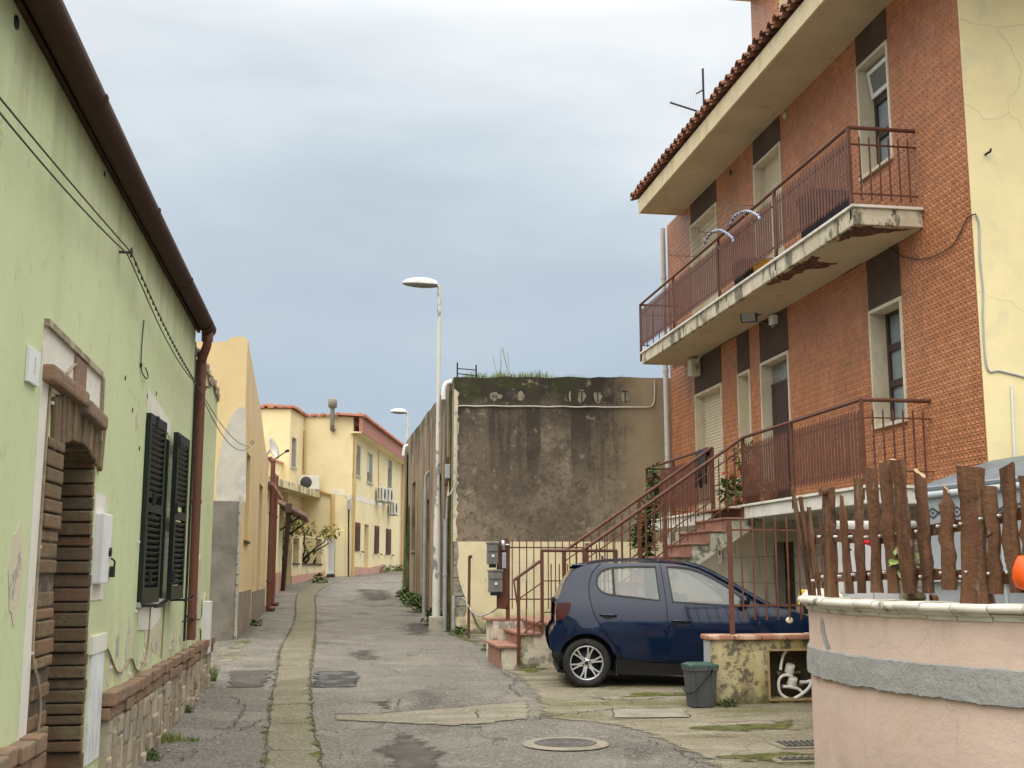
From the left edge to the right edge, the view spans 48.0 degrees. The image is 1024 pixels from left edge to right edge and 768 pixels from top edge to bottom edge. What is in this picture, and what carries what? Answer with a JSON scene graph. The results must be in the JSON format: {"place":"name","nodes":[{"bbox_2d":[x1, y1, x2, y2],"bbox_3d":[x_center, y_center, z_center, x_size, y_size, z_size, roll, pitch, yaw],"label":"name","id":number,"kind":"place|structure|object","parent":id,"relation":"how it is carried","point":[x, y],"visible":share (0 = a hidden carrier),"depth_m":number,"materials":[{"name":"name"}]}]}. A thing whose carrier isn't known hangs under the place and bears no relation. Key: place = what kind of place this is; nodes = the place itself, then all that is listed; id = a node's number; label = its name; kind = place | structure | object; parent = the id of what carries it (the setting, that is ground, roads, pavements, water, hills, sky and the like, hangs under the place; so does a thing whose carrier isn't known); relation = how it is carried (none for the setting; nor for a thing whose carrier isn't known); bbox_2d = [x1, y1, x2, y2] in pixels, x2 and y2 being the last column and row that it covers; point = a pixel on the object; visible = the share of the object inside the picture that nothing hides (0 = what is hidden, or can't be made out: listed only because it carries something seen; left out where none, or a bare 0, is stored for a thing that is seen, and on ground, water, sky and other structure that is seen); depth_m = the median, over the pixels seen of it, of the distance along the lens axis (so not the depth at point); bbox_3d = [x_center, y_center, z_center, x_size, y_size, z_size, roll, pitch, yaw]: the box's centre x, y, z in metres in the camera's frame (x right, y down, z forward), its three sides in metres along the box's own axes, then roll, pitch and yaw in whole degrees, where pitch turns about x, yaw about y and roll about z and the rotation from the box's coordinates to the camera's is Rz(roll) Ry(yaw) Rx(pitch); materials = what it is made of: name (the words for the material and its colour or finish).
{"place":"outdoors","nodes":[
{"label":"outdoors","id":0,"kind":"place"},
{"bbox_2d":[63,0,751,480],"label":"sky","id":1,"kind":"structure","parent":0,"point":[303,161],"materials":[{"name":"grey"}]},
{"bbox_2d":[138,571,721,767],"bbox_3d":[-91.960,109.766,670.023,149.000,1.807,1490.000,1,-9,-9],"label":"road","id":2,"kind":"structure","parent":0,"point":[355,620],"depth_m":12.57,"materials":[{"name":"asphalt"}]},
{"bbox_2d":[0,0,219,767],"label":"green house","id":3,"kind":"structure","parent":2,"relation":"on","point":[131,443],"depth_m":7.00,"materials":[{"name":"paint"}]},
{"bbox_2d":[24,346,40,386],"bbox_3d":[-2.317,-0.083,5.562,0.022,0.170,0.200,1,-9,-9],"label":"number tile","id":4,"kind":"object","parent":3,"relation":"attached to","point":[32,365],"visible":1,"depth_m":5.52,"materials":[{"name":"ceramic"}]},
{"bbox_2d":[84,633,107,766],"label":"meter box","id":5,"kind":"object","parent":3,"relation":"attached to","point":[97,645],"visible":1,"depth_m":7.24,"materials":[{"name":"white paint"}]},
{"bbox_2d":[84,650,104,766],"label":"door","id":6,"kind":"structure","parent":5,"relation":"in","point":[96,666],"depth_m":7.23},
{"bbox_2d":[32,363,165,731],"bbox_3d":[-2.724,1.165,8.053,0.038,2.087,4.696,1,-9,-9],"label":"cable","id":7,"kind":"object","parent":3,"relation":"attached to","point":[38,565],"visible":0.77,"depth_m":5.81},
{"bbox_2d":[90,493,115,600],"bbox_3d":[-2.580,1.038,7.317,0.096,0.660,0.400,1,-9,-9],"label":"meter box","id":8,"kind":"object","parent":3,"relation":"attached to","point":[102,570],"visible":1,"depth_m":7.18,"materials":[{"name":"white paint"}]},
{"bbox_2d":[0,97,253,450],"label":"cable","id":9,"kind":"object","parent":3,"relation":"attached to","point":[130,251],"visible":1,"depth_m":7.01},
{"bbox_2d":[136,440,169,606],"bbox_3d":[-3.164,1.107,9.552,0.430,1.430,1.400,1,-9,-9],"label":"window","id":10,"kind":"structure","parent":3,"relation":"in","point":[138,604],"depth_m":10.16,"materials":[{"name":"white glass"}]},
{"bbox_2d":[201,601,211,653],"bbox_3d":[-3.587,2.854,13.502,0.090,0.600,0.250,1,-9,-9],"label":"meter box","id":11,"kind":"object","parent":3,"relation":"attached to","point":[206,619],"visible":0.76,"depth_m":13.40,"materials":[{"name":"white plastic"}]},
{"bbox_2d":[146,747,163,760],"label":"weed","id":12,"kind":"object","parent":2,"relation":"on","point":[151,756],"visible":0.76,"depth_m":9.05,"materials":[{"name":"green plant"}]},
{"bbox_2d":[209,622,261,686],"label":"verge","id":13,"kind":"structure","parent":2,"relation":"on","point":[227,659],"depth_m":18.66,"materials":[{"name":"concrete"}]},
{"bbox_2d":[159,731,199,743],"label":"grass tuft","id":14,"kind":"object","parent":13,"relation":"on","point":[169,737],"visible":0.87,"depth_m":9.89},
{"bbox_2d":[195,336,278,640],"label":"ochre house","id":15,"kind":"structure","parent":2,"relation":"on","point":[237,578],"depth_m":22.03,"materials":[{"name":"paint"}]},
{"bbox_2d":[225,670,274,687],"bbox_3d":[-3.448,3.800,14.893,0.735,0.054,2.284,1,-9,-9],"label":"asphalt patch","id":16,"kind":"object","parent":2,"relation":"on","point":[257,678],"visible":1,"depth_m":14.85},
{"bbox_2d":[264,481,282,605],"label":"lane house","id":17,"kind":"structure","parent":2,"relation":"on","point":[278,573],"depth_m":39.04,"materials":[{"name":"paint"}]},
{"bbox_2d":[278,499,308,590],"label":"door canopy","id":18,"kind":"object","parent":17,"relation":"attached to","point":[289,509],"visible":0.82,"depth_m":40.47,"materials":[{"name":"brown paint"}]},
{"bbox_2d":[261,581,338,767],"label":"drain strip","id":19,"kind":"object","parent":2,"relation":"on","point":[289,746],"visible":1,"depth_m":12.94,"materials":[{"name":"concrete"}]},
{"bbox_2d":[260,595,297,763],"bbox_3d":[-4.468,4.907,22.991,0.363,0.714,32.028,2,-9,-10],"label":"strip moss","id":20,"kind":"object","parent":19,"relation":"on","point":[263,760],"visible":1,"depth_m":12.86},
{"bbox_2d":[305,597,322,765],"bbox_3d":[-3.974,4.927,23.032,0.318,0.702,31.978,2,-9,-10],"label":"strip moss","id":21,"kind":"object","parent":19,"relation":"on","point":[314,743],"visible":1,"depth_m":11.19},
{"bbox_2d":[281,509,344,571],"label":"shrub","id":22,"kind":"object","parent":2,"relation":"on","point":[304,529],"visible":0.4,"depth_m":46.79,"materials":[{"name":"green plant"}]},
{"bbox_2d":[286,530,344,583],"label":"garden wall","id":23,"kind":"structure","parent":2,"relation":"on","point":[298,571],"depth_m":47.48,"materials":[{"name":"paint"}]},
{"bbox_2d":[327,539,334,576],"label":"garden gate","id":24,"kind":"structure","parent":23,"relation":"attached to","point":[330,553],"depth_m":50.38,"materials":[{"name":"white metal"}]},
{"bbox_2d":[309,573,327,582],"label":"weed","id":25,"kind":"object","parent":2,"relation":"on","point":[317,578],"visible":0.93,"depth_m":45.60,"materials":[{"name":"green plant"}]},
{"bbox_2d":[260,399,403,575],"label":"yellow house","id":26,"kind":"structure","parent":2,"relation":"on","point":[357,460],"depth_m":51.77,"materials":[{"name":"paint"}]},
{"bbox_2d":[267,437,288,458],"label":"satellite dish","id":27,"kind":"object","parent":26,"relation":"attached to","point":[273,449],"visible":0.91,"depth_m":46.80,"materials":[{"name":"white metal"}]},
{"bbox_2d":[291,439,296,469],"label":"window","id":28,"kind":"structure","parent":26,"relation":"in","point":[294,441],"depth_m":50.32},
{"bbox_2d":[299,475,319,490],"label":"air conditioner","id":29,"kind":"object","parent":26,"relation":"on","point":[312,482],"visible":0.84,"depth_m":50.81,"materials":[{"name":"grey plastic"}]},
{"bbox_2d":[353,446,361,477],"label":"window","id":30,"kind":"structure","parent":26,"relation":"in","point":[358,464],"depth_m":53.49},
{"bbox_2d":[367,451,373,484],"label":"window","id":31,"kind":"structure","parent":26,"relation":"in","point":[369,474],"depth_m":56.77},
{"bbox_2d":[377,487,386,502],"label":"air conditioner","id":32,"kind":"object","parent":26,"relation":"attached to","point":[381,494],"visible":1,"depth_m":57.62,"materials":[{"name":"grey plastic"}]},
{"bbox_2d":[387,461,391,488],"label":"window","id":33,"kind":"structure","parent":26,"relation":"in","point":[389,485],"depth_m":63.13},
{"bbox_2d":[389,501,397,515],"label":"air conditioner","id":34,"kind":"object","parent":26,"relation":"attached to","point":[393,509],"visible":0.9,"depth_m":61.51,"materials":[{"name":"grey plastic"}]},
{"bbox_2d":[312,671,358,686],"bbox_3d":[-2.265,3.774,14.733,0.743,0.038,2.123,1,-9,-9],"label":"asphalt patch","id":35,"kind":"object","parent":2,"relation":"on","point":[336,678],"visible":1,"depth_m":14.69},
{"bbox_2d":[347,500,350,576],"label":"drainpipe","id":36,"kind":"object","parent":2,"relation":"on","point":[348,505],"visible":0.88,"depth_m":50.97,"materials":[{"name":"metal"}]},
{"bbox_2d":[360,589,388,600],"bbox_3d":[-4.625,7.110,38.852,1.929,0.333,8.065,1,-9,-9],"label":"oil stain","id":37,"kind":"object","parent":2,"relation":"on","point":[374,594],"visible":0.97,"depth_m":39.10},
{"bbox_2d":[390,408,408,586],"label":"street lamp","id":38,"kind":"object","parent":2,"relation":"on","point":[398,411],"visible":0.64,"depth_m":45.16,"materials":[{"name":"metal"}]},
{"bbox_2d":[375,735,444,767],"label":"oil stain","id":39,"kind":"object","parent":2,"relation":"on","point":[405,748],"visible":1,"depth_m":9.56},
{"bbox_2d":[401,592,427,612],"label":"weed","id":40,"kind":"object","parent":2,"relation":"on","point":[417,601],"visible":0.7,"depth_m":30.75,"materials":[{"name":"green plant"}]},
{"bbox_2d":[406,623,427,633],"bbox_3d":[-1.985,5.194,24.304,1.064,0.105,5.251,1,-9,-4],"label":"oil stain","id":41,"kind":"object","parent":2,"relation":"on","point":[421,628],"visible":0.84,"depth_m":24.75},
{"bbox_2d":[402,277,443,630],"bbox_3d":[-1.930,1.466,24.754,0.970,7.738,0.300,1,-9,-9],"label":"street lamp","id":42,"kind":"object","parent":2,"relation":"on","point":[436,621],"visible":0.94,"depth_m":24.62,"materials":[{"name":"metal"}]},
{"bbox_2d":[335,701,528,725],"bbox_3d":[-0.552,3.334,11.594,2.418,0.041,1.353,5,-10,-27],"label":"trench strip","id":43,"kind":"object","parent":2,"relation":"on","point":[449,716],"visible":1,"depth_m":11.55,"materials":[{"name":"concrete"}]},
{"bbox_2d":[175,585,697,767],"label":"road cracks","id":44,"kind":"object","parent":2,"relation":"on","point":[380,703],"visible":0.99,"depth_m":11.89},
{"bbox_2d":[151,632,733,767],"bbox_3d":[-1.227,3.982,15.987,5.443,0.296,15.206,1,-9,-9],"label":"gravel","id":45,"kind":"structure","parent":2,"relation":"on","point":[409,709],"depth_m":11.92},
{"bbox_2d":[402,376,676,633],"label":"garage building","id":46,"kind":"structure","parent":2,"relation":"on","point":[553,474],"depth_m":24.12,"materials":[{"name":"concrete"}]},
{"bbox_2d":[443,457,449,485],"bbox_3d":[-1.419,1.879,24.953,0.107,0.600,0.904,1,-9,-6],"label":"junction box","id":47,"kind":"object","parent":46,"relation":"attached to","point":[446,470],"visible":0.94,"depth_m":24.92,"materials":[{"name":"grey plastic"}]},
{"bbox_2d":[455,597,496,630],"bbox_3d":[-0.501,4.243,20.821,0.498,0.672,5.709,1,-9,-9],"label":"cable","id":48,"kind":"object","parent":46,"relation":"attached to","point":[475,621],"visible":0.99,"depth_m":22.63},
{"bbox_2d":[462,350,621,377],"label":"roof grass","id":49,"kind":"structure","parent":46,"relation":"on","point":[500,374],"depth_m":24.53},
{"bbox_2d":[447,380,654,495],"bbox_3d":[0.789,1.128,24.125,4.440,2.449,0.639,-1,-9,8],"label":"conduit","id":50,"kind":"object","parent":46,"relation":"attached to","point":[448,494],"visible":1,"depth_m":24.23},
{"bbox_2d":[522,737,608,750],"bbox_3d":[0.463,3.110,9.963,0.756,0.014,0.756,1,-9,-9],"label":"manhole cover","id":51,"kind":"object","parent":2,"relation":"on","point":[564,743],"visible":1,"depth_m":9.89,"materials":[{"name":"concrete"}]},
{"bbox_2d":[630,0,1023,614],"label":"apartment house","id":52,"kind":"structure","parent":2,"relation":"on","point":[901,122],"depth_m":15.34,"materials":[{"name":"brick"}]},
{"bbox_2d":[670,68,704,120],"bbox_3d":[3.701,-5.774,24.438,0.737,1.884,0.337,1,-9,-9],"label":"television aerial","id":53,"kind":"object","parent":52,"relation":"attached to","point":[703,97],"visible":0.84,"depth_m":24.38,"materials":[{"name":"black metal"}]},
{"bbox_2d":[687,355,701,376],"bbox_3d":[3.513,-0.371,21.991,0.239,0.436,0.340,1,-9,-9],"label":"security siren","id":54,"kind":"object","parent":52,"relation":"attached to","point":[694,367],"visible":0.94,"depth_m":21.92,"materials":[{"name":"white plastic"}]},
{"bbox_2d":[695,447,709,487],"bbox_3d":[3.158,1.395,19.018,0.126,0.659,0.550,1,-9,-9],"label":"garment","id":55,"kind":"object","parent":52,"relation":"hanging from","point":[699,461],"visible":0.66,"depth_m":18.98,"materials":[{"name":"fabric"}]},
{"bbox_2d":[690,202,717,315],"bbox_3d":[3.783,-2.043,21.907,0.258,2.445,1.550,1,-9,-9],"label":"shutter window","id":56,"kind":"structure","parent":52,"relation":"in","point":[712,210],"depth_m":22.44,"materials":[{"name":"plastic"}]},
{"bbox_2d":[694,382,724,511],"bbox_3d":[3.783,1.274,21.367,0.258,2.385,1.550,1,-9,-9],"label":"shutter window","id":57,"kind":"structure","parent":52,"relation":"in","point":[708,403],"depth_m":21.74,"materials":[{"name":"stone"}]},
{"bbox_2d":[669,202,753,272],"bbox_3d":[3.132,-2.279,18.305,0.459,0.325,2.845,1,-9,-9],"label":"drying rack","id":58,"kind":"object","parent":52,"relation":"attached to","point":[703,231],"visible":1,"depth_m":18.30,"materials":[{"name":"metal"}]},
{"bbox_2d":[729,210,760,226],"bbox_3d":[3.421,-2.425,16.986,0.061,0.367,1.232,1,-9,-9],"label":"hoop","id":59,"kind":"object","parent":58,"relation":"hanging from","point":[744,211],"visible":0.99,"depth_m":16.98,"materials":[{"name":"white plastic"}]},
{"bbox_2d":[715,471,741,506],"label":"potted plant","id":60,"kind":"object","parent":52,"relation":"on","point":[731,480],"visible":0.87,"depth_m":18.43,"materials":[{"name":"green plant"}]},
{"bbox_2d":[730,440,758,475],"bbox_3d":[3.769,1.186,18.568,0.600,0.580,0.496,-7,-12,38],"label":"potted plant","id":61,"kind":"object","parent":52,"relation":"on","point":[739,466],"visible":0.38,"depth_m":18.54,"materials":[{"name":"green plant"}]},
{"bbox_2d":[737,369,751,463],"bbox_3d":[4.065,0.581,19.571,0.285,1.595,0.610,1,-9,-9],"label":"shutter window","id":62,"kind":"structure","parent":52,"relation":"in","point":[743,378],"depth_m":19.83,"materials":[{"name":"plastic"}]},
{"bbox_2d":[740,313,758,322],"bbox_3d":[3.898,-1.097,18.363,0.531,0.222,0.249,0,-9,3],"label":"flood lamp","id":63,"kind":"object","parent":52,"relation":"attached to","point":[748,317],"visible":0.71,"depth_m":18.34,"materials":[{"name":"black metal"}]},
{"bbox_2d":[739,480,761,503],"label":"potted plant","id":64,"kind":"object","parent":52,"relation":"on","point":[754,499],"visible":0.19,"depth_m":17.13,"materials":[{"name":"brown plant"}]},
{"bbox_2d":[734,257,773,284],"bbox_3d":[3.750,-1.681,17.874,0.530,0.455,0.530,1,-9,-9],"label":"storage bin","id":65,"kind":"object","parent":52,"relation":"on","point":[743,277],"visible":0.01,"depth_m":17.64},
{"bbox_2d":[753,141,784,257],"bbox_3d":[4.292,-2.563,18.708,0.258,2.445,1.190,1,-9,-9],"label":"shutter window","id":66,"kind":"structure","parent":52,"relation":"in","point":[767,172],"depth_m":19.14,"materials":[{"name":"stone"}]},
{"bbox_2d":[759,477,781,500],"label":"potted plant","id":67,"kind":"object","parent":52,"relation":"on","point":[770,496],"visible":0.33,"depth_m":16.44,"materials":[{"name":"brown ceramic"}]},
{"bbox_2d":[760,350,791,498],"bbox_3d":[4.292,0.753,18.169,0.258,2.385,1.190,1,-9,-9],"label":"door","id":68,"kind":"structure","parent":52,"relation":"in","point":[774,372],"depth_m":18.55,"materials":[{"name":"stone"}]},
{"bbox_2d":[784,542,795,609],"bbox_3d":[4.412,3.564,17.711,0.060,2.250,0.800,1,-9,-9],"label":"ground floor door","id":69,"kind":"structure","parent":52,"relation":"in","point":[790,544],"depth_m":17.96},
{"bbox_2d":[797,188,848,237],"bbox_3d":[4.158,-2.196,15.327,0.551,0.655,0.551,1,-9,-9],"label":"storage bin","id":70,"kind":"object","parent":52,"relation":"on","point":[833,213],"visible":0.07,"depth_m":15.11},
{"bbox_2d":[672,213,975,367],"bbox_3d":[4.200,-1.003,18.179,0.025,0.566,11.394,1,-9,-9],"label":"cable","id":71,"kind":"object","parent":52,"relation":"attached to","point":[861,263],"visible":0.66,"depth_m":13.96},
{"bbox_2d":[855,39,893,181],"bbox_3d":[4.869,-3.571,15.124,0.305,1.605,0.890,1,-9,-9],"label":"window","id":72,"kind":"structure","parent":52,"relation":"in","point":[872,75],"depth_m":15.42,"materials":[{"name":"stone"}]},
{"bbox_2d":[868,296,908,429],"bbox_3d":[4.869,-0.245,14.583,0.305,1.565,0.890,1,-9,-9],"label":"window","id":73,"kind":"structure","parent":52,"relation":"in","point":[885,321],"depth_m":14.91,"materials":[{"name":"stone"}]},
{"bbox_2d":[975,214,1023,377],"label":"cable","id":74,"kind":"object","parent":52,"relation":"attached to","point":[982,283],"visible":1,"depth_m":12.51,"materials":[{"name":"grey plastic"}]},
{"bbox_2d":[1010,385,1015,456],"bbox_3d":[5.381,0.517,12.341,0.056,1.027,0.028,1,-9,-9],"label":"conduit","id":75,"kind":"object","parent":52,"relation":"attached to","point":[1013,423],"visible":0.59,"depth_m":12.35,"materials":[{"name":"white plastic"}]},
{"bbox_2d":[797,588,1023,767],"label":"pink wall","id":76,"kind":"structure","parent":2,"relation":"on","point":[895,683],"depth_m":7.10,"materials":[{"name":"paint"}]},
{"bbox_2d":[790,459,1023,603],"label":"picket fence","id":77,"kind":"object","parent":76,"relation":"on","point":[982,576],"visible":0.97,"depth_m":7.23,"materials":[{"name":"brown wood"}]},
{"bbox_2d":[888,543,920,577],"bbox_3d":[2.538,1.126,7.354,0.287,0.271,0.193,-5,-10,27],"label":"ivy sprig","id":78,"kind":"object","parent":77,"relation":"attached to","point":[893,561],"visible":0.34,"depth_m":7.38,"materials":[{"name":"green plant"}]},
{"bbox_2d":[1012,555,1023,589],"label":"orange lantern","id":79,"kind":"object","parent":77,"relation":"hanging from","point":[1018,573],"visible":1,"depth_m":6.53,"materials":[{"name":"plastic"}]},
{"bbox_2d":[903,591,938,600],"bbox_3d":[2.611,1.362,7.356,0.222,0.082,0.122,1,-9,-9],"label":"garden ornament","id":80,"kind":"object","parent":76,"relation":"on","point":[919,596],"visible":0.83,"depth_m":7.32,"materials":[{"name":"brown wood"}]},
{"bbox_2d":[465,633,814,767],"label":"concrete apron","id":81,"kind":"object","parent":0,"point":[566,691],"visible":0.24,"depth_m":11.73,"materials":[{"name":"concrete"}]},
{"bbox_2d":[467,555,471,637],"bbox_3d":[-0.826,4.193,22.468,0.085,1.688,0.091,1,-9,-9],"label":"iron post","id":82,"kind":"object","parent":81,"relation":"on","point":[469,593],"visible":0.91,"depth_m":22.47,"materials":[{"name":"metal"}]},
{"bbox_2d":[447,632,544,671],"bbox_3d":[-0.670,4.725,21.124,0.682,0.189,11.970,2,-9,-11],"label":"ground moss","id":83,"kind":"object","parent":81,"relation":"on","point":[523,669],"visible":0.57,"depth_m":16.19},
{"bbox_2d":[482,436,765,669],"bbox_3d":[1.624,2.738,17.742,4.020,3.690,2.236,1,-9,-9],"label":"outdoor staircase","id":84,"kind":"structure","parent":81,"relation":"on","point":[518,641],"depth_m":16.93,"materials":[{"name":"metal"}]},
{"bbox_2d":[497,538,508,618],"bbox_3d":[-0.145,2.985,17.736,0.185,1.240,0.040,1,-9,-9],"label":"letterbox board","id":85,"kind":"object","parent":84,"relation":"on","point":[502,600],"visible":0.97,"depth_m":17.71,"materials":[{"name":"brown paint"}]},
{"bbox_2d":[486,542,498,567],"bbox_3d":[-0.299,2.623,17.663,0.189,0.392,0.150,1,-9,-9],"label":"letterbox","id":86,"kind":"object","parent":85,"relation":"attached to","point":[492,554],"visible":1,"depth_m":17.61,"materials":[{"name":"metal"}]},
{"bbox_2d":[487,570,503,595],"bbox_3d":[-0.255,3.039,17.602,0.234,0.392,0.150,1,-9,-9],"label":"letterbox","id":87,"kind":"object","parent":85,"relation":"attached to","point":[495,582],"visible":1,"depth_m":17.55,"materials":[{"name":"metal"}]},
{"bbox_2d":[508,539,588,618],"bbox_3d":[0.559,3.025,17.872,1.295,1.205,0.046,1,-9,-9],"label":"railing fence","id":88,"kind":"object","parent":84,"relation":"on","point":[541,547],"visible":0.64,"depth_m":17.84,"materials":[{"name":"metal"}]},
{"bbox_2d":[626,462,661,562],"bbox_3d":[2.193,2.150,19.069,0.694,1.712,0.516,1,-9,-9],"label":"climbing plant","id":89,"kind":"object","parent":84,"relation":"hanging from","point":[650,483],"visible":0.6,"depth_m":19.02,"materials":[{"name":"green plant"}]},
{"bbox_2d":[614,708,688,716],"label":"concrete slab","id":90,"kind":"structure","parent":81,"relation":"on","point":[675,712],"depth_m":11.86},
{"bbox_2d":[623,692,685,696],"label":"ground moss","id":91,"kind":"object","parent":81,"relation":"on","point":[658,694],"visible":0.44,"depth_m":13.26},
{"bbox_2d":[545,549,808,687],"bbox_3d":[2.278,2.997,14.805,3.653,1.751,1.781,0,-9,0],"label":"blue car","id":92,"kind":"object","parent":81,"relation":"on","point":[595,634],"visible":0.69,"depth_m":14.06,"materials":[{"name":"paint"}]},
{"bbox_2d":[681,662,718,707],"bbox_3d":[2.021,3.232,12.361,0.359,0.462,0.348,1,-9,-9],"label":"waste bin","id":93,"kind":"object","parent":81,"relation":"on","point":[700,679],"visible":1,"depth_m":12.25,"materials":[{"name":"grey plastic"}]},
{"bbox_2d":[716,696,738,707],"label":"weed","id":94,"kind":"object","parent":81,"relation":"on","point":[727,703],"visible":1,"depth_m":12.30,"materials":[{"name":"green plant"}]},
{"bbox_2d":[688,720,809,730],"bbox_3d":[2.219,3.267,10.955,1.498,0.039,0.918,1,-9,-9],"label":"ground moss","id":95,"kind":"object","parent":81,"relation":"on","point":[779,725],"visible":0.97,"depth_m":10.98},
{"bbox_2d":[700,632,811,704],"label":"wall","id":96,"kind":"structure","parent":81,"relation":"on","point":[749,664],"depth_m":12.54,"materials":[{"name":"paint"}]},
{"bbox_2d":[776,663,800,675],"bbox_3d":[3.071,3.155,12.707,0.271,0.150,0.153,1,-9,-9],"label":"water meter","id":97,"kind":"object","parent":96,"relation":"attached to","point":[789,668],"visible":1,"depth_m":12.68,"materials":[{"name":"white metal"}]},
{"bbox_2d":[780,676,802,688],"bbox_3d":[3.094,3.292,12.688,0.271,0.150,0.153,1,-9,-9],"label":"water meter","id":98,"kind":"object","parent":96,"relation":"attached to","point":[792,681],"visible":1,"depth_m":12.65,"materials":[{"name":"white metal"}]},
{"bbox_2d":[777,651,810,697],"bbox_3d":[3.109,3.198,12.655,0.401,0.549,0.066,1,-9,-9],"label":"hose","id":99,"kind":"object","parent":96,"relation":"attached to","point":[806,690],"visible":0.95,"depth_m":12.63,"materials":[{"name":"white plastic"}]},
{"bbox_2d":[726,516,868,634],"bbox_3d":[3.353,2.161,12.919,1.911,1.335,0.046,1,-9,-9],"label":"iron fence","id":100,"kind":"object","parent":96,"relation":"on","point":[730,578],"visible":0.64,"depth_m":12.82,"materials":[{"name":"metal"}]},
{"bbox_2d":[716,751,814,763],"bbox_3d":[2.296,3.053,9.414,1.655,0.022,0.938,0,-9,1],"label":"ground moss","id":101,"kind":"object","parent":81,"relation":"on","point":[765,756],"visible":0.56,"depth_m":9.45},
{"bbox_2d":[765,739,813,749],"bbox_3d":[2.550,3.165,10.079,0.541,0.047,0.440,1,-9,-9],"label":"drain grate","id":102,"kind":"object","parent":81,"relation":"on","point":[793,744],"visible":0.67,"depth_m":10.01,"materials":[{"name":"concrete"}]},
{"bbox_2d":[772,755,814,762],"bbox_3d":[2.408,3.059,9.359,0.621,0.047,0.300,1,-9,-9],"label":"drain grate","id":103,"kind":"object","parent":81,"relation":"on","point":[796,759],"visible":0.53,"depth_m":9.29,"materials":[{"name":"concrete"}]},
{"bbox_2d":[837,542,898,599],"bbox_3d":[3.698,2.432,12.025,0.579,1.660,0.425,1,-9,-9],"label":"white cabinet","id":104,"kind":"object","parent":81,"relation":"on","point":[869,595],"depth_m":11.89,"materials":[{"name":"paint"}]},
{"bbox_2d":[836,521,916,528],"bbox_3d":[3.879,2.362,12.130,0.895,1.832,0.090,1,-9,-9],"label":"awning roller","id":105,"kind":"object","parent":104,"relation":"attached to","point":[851,524],"visible":0.19,"depth_m":12.20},
{"bbox_2d":[912,456,1023,603],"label":"garden shed","id":106,"kind":"structure","parent":81,"relation":"on","point":[935,488],"depth_m":11.52,"materials":[{"name":"grey metal"}]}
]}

